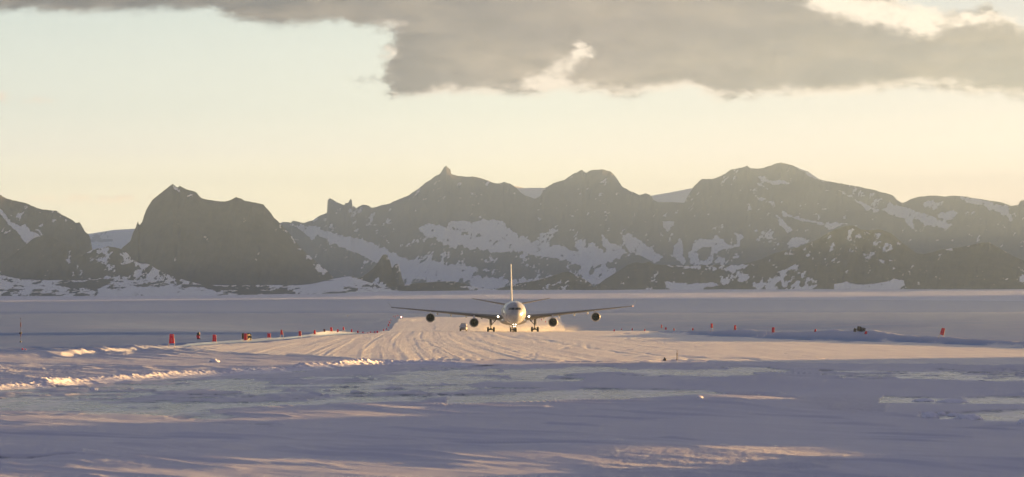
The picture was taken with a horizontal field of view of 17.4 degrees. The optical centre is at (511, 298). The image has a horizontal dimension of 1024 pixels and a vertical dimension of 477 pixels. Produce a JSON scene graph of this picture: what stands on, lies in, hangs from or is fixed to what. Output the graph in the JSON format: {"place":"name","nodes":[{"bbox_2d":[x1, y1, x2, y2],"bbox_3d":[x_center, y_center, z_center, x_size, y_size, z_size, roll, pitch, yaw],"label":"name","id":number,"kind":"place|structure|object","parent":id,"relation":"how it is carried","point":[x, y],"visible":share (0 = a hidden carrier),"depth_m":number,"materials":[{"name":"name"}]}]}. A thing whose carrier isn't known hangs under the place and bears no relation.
{"place":"outdoors","nodes":[
{"label":"outdoors","id":0,"kind":"place"},
{"bbox_2d":[0,236,83,279],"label":"rock spur","id":1,"kind":"structure","parent":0,"point":[44,258],"depth_m":6397.73,"materials":[{"name":"grey stone"}]},
{"bbox_2d":[0,195,91,262],"bbox_3d":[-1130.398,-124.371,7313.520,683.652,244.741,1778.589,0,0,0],"label":"rocky mountain","id":2,"kind":"structure","parent":0,"point":[22,224],"depth_m":7128.05,"materials":[{"name":"grey stone"}]},
{"bbox_2d":[77,246,200,284],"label":"scree slope","id":3,"kind":"structure","parent":0,"point":[108,262],"depth_m":6336.58,"materials":[{"name":"grey stone"}]},
{"bbox_2d":[0,273,395,295],"bbox_3d":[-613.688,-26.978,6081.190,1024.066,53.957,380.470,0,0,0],"label":"moraine strip","id":4,"kind":"object","parent":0,"point":[10,286],"visible":0.78,"depth_m":6041.55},
{"bbox_2d":[121,184,333,284],"bbox_3d":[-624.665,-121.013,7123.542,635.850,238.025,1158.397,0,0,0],"label":"rock wall","id":5,"kind":"structure","parent":0,"point":[180,232],"depth_m":6813.16,"materials":[{"name":"grey stone"}]},
{"bbox_2d":[359,255,403,286],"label":"rock spires","id":6,"kind":"object","parent":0,"point":[383,272],"visible":0.48,"depth_m":6262.51,"materials":[{"name":"grey stone"}]},
{"bbox_2d":[89,186,691,249],"bbox_3d":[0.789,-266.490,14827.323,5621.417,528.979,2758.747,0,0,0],"label":"ice cap","id":7,"kind":"object","parent":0,"point":[120,239],"visible":0.02,"depth_m":15318.88,"materials":[{"name":"white snow"}]},
{"bbox_2d":[385,281,494,290],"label":"moraine","id":8,"kind":"structure","parent":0,"point":[444,286],"depth_m":6042.65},
{"bbox_2d":[0,299,1023,476],"bbox_3d":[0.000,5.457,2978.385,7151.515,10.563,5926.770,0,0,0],"label":"snow field","id":9,"kind":"structure","parent":0,"point":[532,418],"depth_m":256.44,"materials":[{"name":"white snow"}]},
{"bbox_2d":[169,334,174,346],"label":"marker board","id":10,"kind":"object","parent":9,"relation":"on","point":[171,338],"visible":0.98,"depth_m":525.44,"materials":[{"name":"red fabric"}]},
{"bbox_2d":[0,357,499,389],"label":"snow berm","id":11,"kind":"structure","parent":9,"relation":"on","point":[42,382],"depth_m":340.13,"materials":[{"name":"white snow"}]},
{"bbox_2d":[185,317,1023,364],"bbox_3d":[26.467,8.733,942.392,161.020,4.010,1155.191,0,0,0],"label":"runway","id":12,"kind":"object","parent":9,"relation":"on","point":[410,338],"visible":0.98,"depth_m":539.11,"materials":[{"name":"white snow"}]},
{"bbox_2d":[459,323,467,330],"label":"utility vehicle","id":13,"kind":"object","parent":12,"relation":"on","point":[463,326],"visible":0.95,"depth_m":858.47,"materials":[{"name":"white metal"}]},
{"bbox_2d":[389,264,635,331],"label":"airliner","id":14,"kind":"object","parent":12,"relation":"on","point":[513,313],"visible":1,"depth_m":809.74,"materials":[{"name":"white paint"}]},
{"bbox_2d":[911,398,934,401],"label":"snow lump","id":15,"kind":"object","parent":9,"relation":"on","point":[924,400],"visible":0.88,"depth_m":259.19,"materials":[{"name":"white snow"}]},
{"bbox_2d":[921,411,939,417],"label":"snow lump","id":16,"kind":"object","parent":9,"relation":"on","point":[930,414],"visible":1,"depth_m":221.20,"materials":[{"name":"white snow"}]},
{"bbox_2d":[937,410,945,415],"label":"snow lump","id":17,"kind":"object","parent":9,"relation":"on","point":[941,413],"visible":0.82,"depth_m":226.78,"materials":[{"name":"white snow"}]},
{"bbox_2d":[938,328,944,338],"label":"marker board","id":18,"kind":"object","parent":9,"relation":"on","point":[942,331],"visible":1,"depth_m":600.57,"materials":[{"name":"red fabric"}]},
{"bbox_2d":[935,399,969,402],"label":"snow lump","id":19,"kind":"object","parent":9,"relation":"on","point":[952,401],"visible":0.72,"depth_m":256.47,"materials":[{"name":"white snow"}]},
{"bbox_2d":[953,414,982,419],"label":"snow lump","id":20,"kind":"object","parent":9,"relation":"on","point":[970,416],"visible":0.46,"depth_m":220.01,"materials":[{"name":"white snow"}]},
{"bbox_2d":[1017,419,1023,423],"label":"snow lump","id":21,"kind":"object","parent":9,"relation":"on","point":[1020,421],"visible":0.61,"depth_m":207.62,"materials":[{"name":"white snow"}]},
{"bbox_2d":[0,289,1023,300],"bbox_3d":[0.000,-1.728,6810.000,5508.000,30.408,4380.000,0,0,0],"label":"snow shelf","id":22,"kind":"object","parent":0,"point":[934,294],"visible":0.88,"depth_m":5325.11,"materials":[{"name":"white snow"}]},
{"bbox_2d":[0,0,1023,233],"label":"sky","id":23,"kind":"structure","parent":0,"point":[289,107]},
{"bbox_2d":[496,272,612,289],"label":"hill","id":24,"kind":"structure","parent":0,"point":[565,281],"depth_m":6083.24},
{"bbox_2d":[280,163,1023,289],"bbox_3d":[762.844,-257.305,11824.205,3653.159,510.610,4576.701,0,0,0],"label":"mountain range","id":25,"kind":"structure","parent":0,"point":[594,228],"depth_m":11371.08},
{"bbox_2d":[601,225,1023,289],"bbox_3d":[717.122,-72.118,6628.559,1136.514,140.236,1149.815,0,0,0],"label":"rocky hill","id":26,"kind":"structure","parent":0,"point":[849,257],"depth_m":6311.10,"materials":[{"name":"grey stone"}]}
]}

